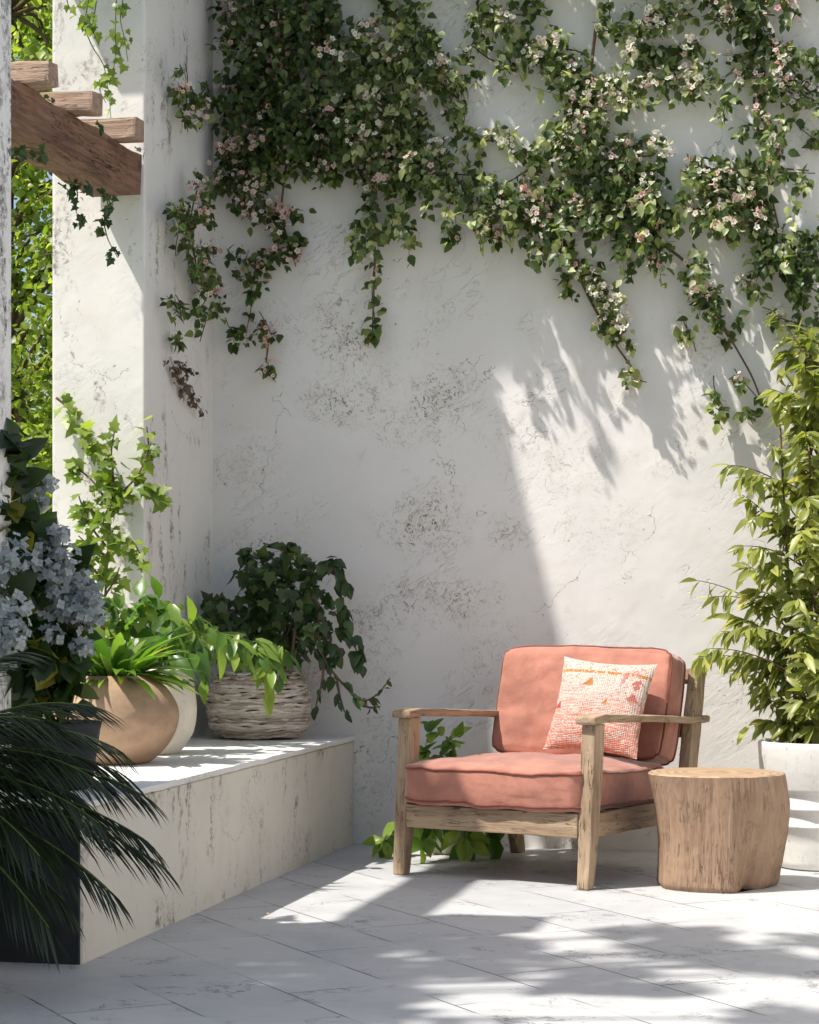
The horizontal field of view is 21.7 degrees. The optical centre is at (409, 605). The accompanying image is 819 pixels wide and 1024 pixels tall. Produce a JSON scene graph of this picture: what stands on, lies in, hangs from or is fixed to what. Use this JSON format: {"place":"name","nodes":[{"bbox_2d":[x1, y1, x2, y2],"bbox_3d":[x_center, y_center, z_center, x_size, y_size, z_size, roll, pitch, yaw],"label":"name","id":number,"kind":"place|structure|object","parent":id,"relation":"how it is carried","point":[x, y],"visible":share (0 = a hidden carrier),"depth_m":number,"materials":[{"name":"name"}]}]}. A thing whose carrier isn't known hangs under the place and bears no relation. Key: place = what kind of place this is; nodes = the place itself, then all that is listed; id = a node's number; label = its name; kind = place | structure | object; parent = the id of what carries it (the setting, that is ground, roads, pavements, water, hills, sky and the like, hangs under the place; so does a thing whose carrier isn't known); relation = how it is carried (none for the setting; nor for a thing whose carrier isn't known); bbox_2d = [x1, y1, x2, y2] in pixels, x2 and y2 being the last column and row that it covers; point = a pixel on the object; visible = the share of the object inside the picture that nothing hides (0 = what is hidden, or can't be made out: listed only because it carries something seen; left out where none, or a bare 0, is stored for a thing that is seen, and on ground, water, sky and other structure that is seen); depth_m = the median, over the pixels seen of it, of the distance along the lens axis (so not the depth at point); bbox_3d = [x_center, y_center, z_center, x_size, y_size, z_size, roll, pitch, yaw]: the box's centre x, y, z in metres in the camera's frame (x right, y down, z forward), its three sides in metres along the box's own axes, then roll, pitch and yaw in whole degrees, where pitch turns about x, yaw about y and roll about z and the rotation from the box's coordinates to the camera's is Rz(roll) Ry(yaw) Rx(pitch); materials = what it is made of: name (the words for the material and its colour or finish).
{"place":"outdoors","nodes":[
{"label":"outdoors","id":0,"kind":"place"},
{"bbox_2d":[14,24,52,493],"label":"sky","id":1,"kind":"structure","parent":0,"point":[50,177],"materials":[{"name":"green plant"}]},
{"bbox_2d":[0,843,818,1023],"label":"paving","id":2,"kind":"structure","parent":0,"point":[636,943],"depth_m":6.10,"materials":[{"name":"stone"}]},
{"bbox_2d":[0,0,10,794],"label":"wall pier","id":3,"kind":"structure","parent":2,"relation":"on","point":[5,212],"depth_m":6.14,"materials":[{"name":"paint"}]},
{"bbox_2d":[53,0,212,737],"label":"wall pier","id":4,"kind":"structure","parent":2,"relation":"on","point":[114,328],"depth_m":8.36,"materials":[{"name":"paint"}]},
{"bbox_2d":[11,60,144,197],"bbox_3d":[-1.461,-1.710,6.911,0.405,0.250,2.854,0,0,13],"label":"pergola","id":5,"kind":"object","parent":4,"relation":"attached to","point":[80,150],"visible":0.89,"depth_m":7.58,"materials":[{"name":"brown wood"}]},
{"bbox_2d":[11,94,144,266],"bbox_3d":[-1.177,-1.522,7.600,0.145,0.522,1.131,0,0,10],"label":"climbing vine","id":6,"kind":"object","parent":5,"relation":"hanging from","point":[23,152],"visible":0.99,"depth_m":7.63,"materials":[{"name":"green plant"}]},
{"bbox_2d":[63,0,132,116],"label":"hanging ivy","id":7,"kind":"object","parent":4,"relation":"attached to","point":[85,25],"visible":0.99,"depth_m":8.08,"materials":[{"name":"green plant"}]},
{"bbox_2d":[53,391,171,636],"bbox_3d":[-1.146,-0.250,8.190,0.540,1.181,0.268,0,0,13],"label":"climbing shrub","id":8,"kind":"object","parent":4,"relation":"attached to","point":[109,499],"visible":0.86,"depth_m":8.18,"materials":[{"name":"green plant"}]},
{"bbox_2d":[163,356,207,416],"bbox_3d":[-0.907,-0.888,8.672,0.091,0.213,0.420,0,0,13],"label":"dry vine shoot","id":9,"kind":"object","parent":4,"relation":"attached to","point":[187,388],"visible":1,"depth_m":8.65,"materials":[{"name":"brown plant"}]},
{"bbox_2d":[0,734,355,964],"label":"masonry bench","id":10,"kind":"object","parent":2,"relation":"on","point":[244,816],"visible":0.72,"depth_m":7.10,"materials":[{"name":"paint"}]},
{"bbox_2d":[11,719,101,790],"bbox_3d":[-1.065,0.447,6.376,0.290,0.200,0.290,0,0,13],"label":"plain pot","id":11,"kind":"object","parent":10,"relation":"on","point":[93,731],"visible":0.24,"depth_m":6.28,"materials":[{"name":"stone"}]},
{"bbox_2d":[0,417,110,723],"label":"hydrangea bush","id":12,"kind":"object","parent":11,"relation":"on","point":[54,608],"visible":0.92,"depth_m":6.20,"materials":[{"name":"blue plant"}]},
{"bbox_2d":[52,675,178,764],"bbox_3d":[-1.024,0.394,7.422,0.454,0.306,0.448,0,0,13],"label":"clay pot","id":13,"kind":"object","parent":10,"relation":"on","point":[147,732],"visible":0.6,"depth_m":7.26,"materials":[{"name":"ceramic"}]},
{"bbox_2d":[86,577,202,699],"bbox_3d":[-1.017,0.120,7.421,0.684,0.444,0.678,0,0,13],"label":"strap leaf plant","id":14,"kind":"object","parent":13,"relation":"in","point":[116,655],"visible":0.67,"depth_m":7.43,"materials":[{"name":"green plant"}]},
{"bbox_2d":[147,669,196,754],"bbox_3d":[-0.945,0.389,7.896,0.312,0.316,0.314,0,0,13],"label":"glazed pot","id":15,"kind":"object","parent":10,"relation":"on","point":[186,702],"visible":0.26,"depth_m":7.81,"materials":[{"name":"beige ceramic"}]},
{"bbox_2d":[130,576,302,717],"bbox_3d":[-0.811,0.161,8.013,0.566,0.548,0.763,0,0,22],"label":"drooping leaf plant","id":16,"kind":"object","parent":15,"relation":"in","point":[261,659],"visible":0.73,"depth_m":7.92,"materials":[{"name":"green plant"}]},
{"bbox_2d":[206,670,311,739],"bbox_3d":[-0.621,0.403,8.798,0.439,0.279,0.439,0,0,13],"label":"woven basket","id":17,"kind":"object","parent":10,"relation":"on","point":[235,709],"visible":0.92,"depth_m":8.63,"materials":[{"name":"wicker"}]},
{"bbox_2d":[200,542,391,722],"bbox_3d":[-0.481,0.105,8.713,0.855,0.740,0.409,0,0,13],"label":"potted ivy","id":18,"kind":"object","parent":17,"relation":"in","point":[262,598],"visible":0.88,"depth_m":8.66,"materials":[{"name":"green plant"}]},
{"bbox_2d":[433,831,463,854],"bbox_3d":[0.150,0.947,8.620,0.164,0.105,0.164,0,0,13],"label":"pot","id":19,"kind":"object","parent":2,"relation":"on","point":[447,851],"visible":0.16,"depth_m":8.56,"materials":[{"name":"ceramic"}]},
{"bbox_2d":[362,718,504,863],"bbox_3d":[0.120,0.752,8.461,0.576,0.607,0.375,0,0,-15],"label":"leafy plant","id":20,"kind":"object","parent":19,"relation":"in","point":[466,848],"visible":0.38,"depth_m":8.43,"materials":[{"name":"green plant"}]},
{"bbox_2d":[392,645,709,889],"bbox_3d":[0.546,0.576,8.114,0.860,0.847,1.008,0,0,33],"label":"armchair","id":21,"kind":"object","parent":2,"relation":"on","point":[520,785],"visible":0.96,"depth_m":7.89,"materials":[{"name":"pink fabric"}]},
{"bbox_2d":[543,656,657,758],"bbox_3d":[0.721,0.383,8.081,0.390,0.380,0.126,4,-20,29],"label":"throw pillow","id":22,"kind":"object","parent":21,"relation":"on","point":[587,687],"visible":0.86,"depth_m":8.04,"materials":[{"name":"fabric"}]},
{"bbox_2d":[648,767,789,892],"bbox_3d":[1.104,0.795,7.615,0.508,0.407,0.452,0,0,0],"label":"stump table","id":23,"kind":"object","parent":2,"relation":"on","point":[722,830],"visible":1,"depth_m":7.45,"materials":[{"name":"brown wood"}]},
{"bbox_2d":[758,738,818,870],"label":"white planter","id":24,"kind":"object","parent":2,"relation":"on","point":[797,765],"visible":0.59,"depth_m":8.00,"materials":[{"name":"ceramic"}]},
{"bbox_2d":[680,311,818,744],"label":"potted shrub","id":25,"kind":"object","parent":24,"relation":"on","point":[798,675],"visible":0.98,"depth_m":8.10,"materials":[{"name":"green plant"}]},
{"bbox_3d":[-1.338,0.849,5.474,0.320,0.300,0.320,0,0,13],"label":"palm pot","id":26,"kind":"object","parent":2,"relation":"on","visible":0},
{"bbox_2d":[0,652,183,973],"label":"palm","id":27,"kind":"object","parent":26,"relation":"in","point":[70,803],"visible":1,"depth_m":5.41,"materials":[{"name":"green plant"}]},
{"label":"ground","id":28,"kind":"structure","parent":0,"visible":0},
{"bbox_2d":[11,0,52,715],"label":"garden tree","id":29,"kind":"object","parent":28,"relation":"on","point":[29,179],"visible":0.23,"depth_m":11.19,"materials":[{"name":"green plant"}]},
{"bbox_2d":[14,0,52,498],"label":"garden tree","id":30,"kind":"object","parent":28,"relation":"on","point":[35,22],"depth_m":13.68,"materials":[{"name":"green plant"}]},
{"bbox_2d":[213,0,818,850],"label":"garden wall","id":31,"kind":"structure","parent":28,"relation":"on","point":[471,468],"depth_m":8.86,"materials":[{"name":"paint"}]},
{"bbox_2d":[160,0,818,434],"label":"climbing vine","id":32,"kind":"object","parent":31,"relation":"attached to","point":[348,132],"visible":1,"depth_m":8.69,"materials":[{"name":"green plant"}]}
]}

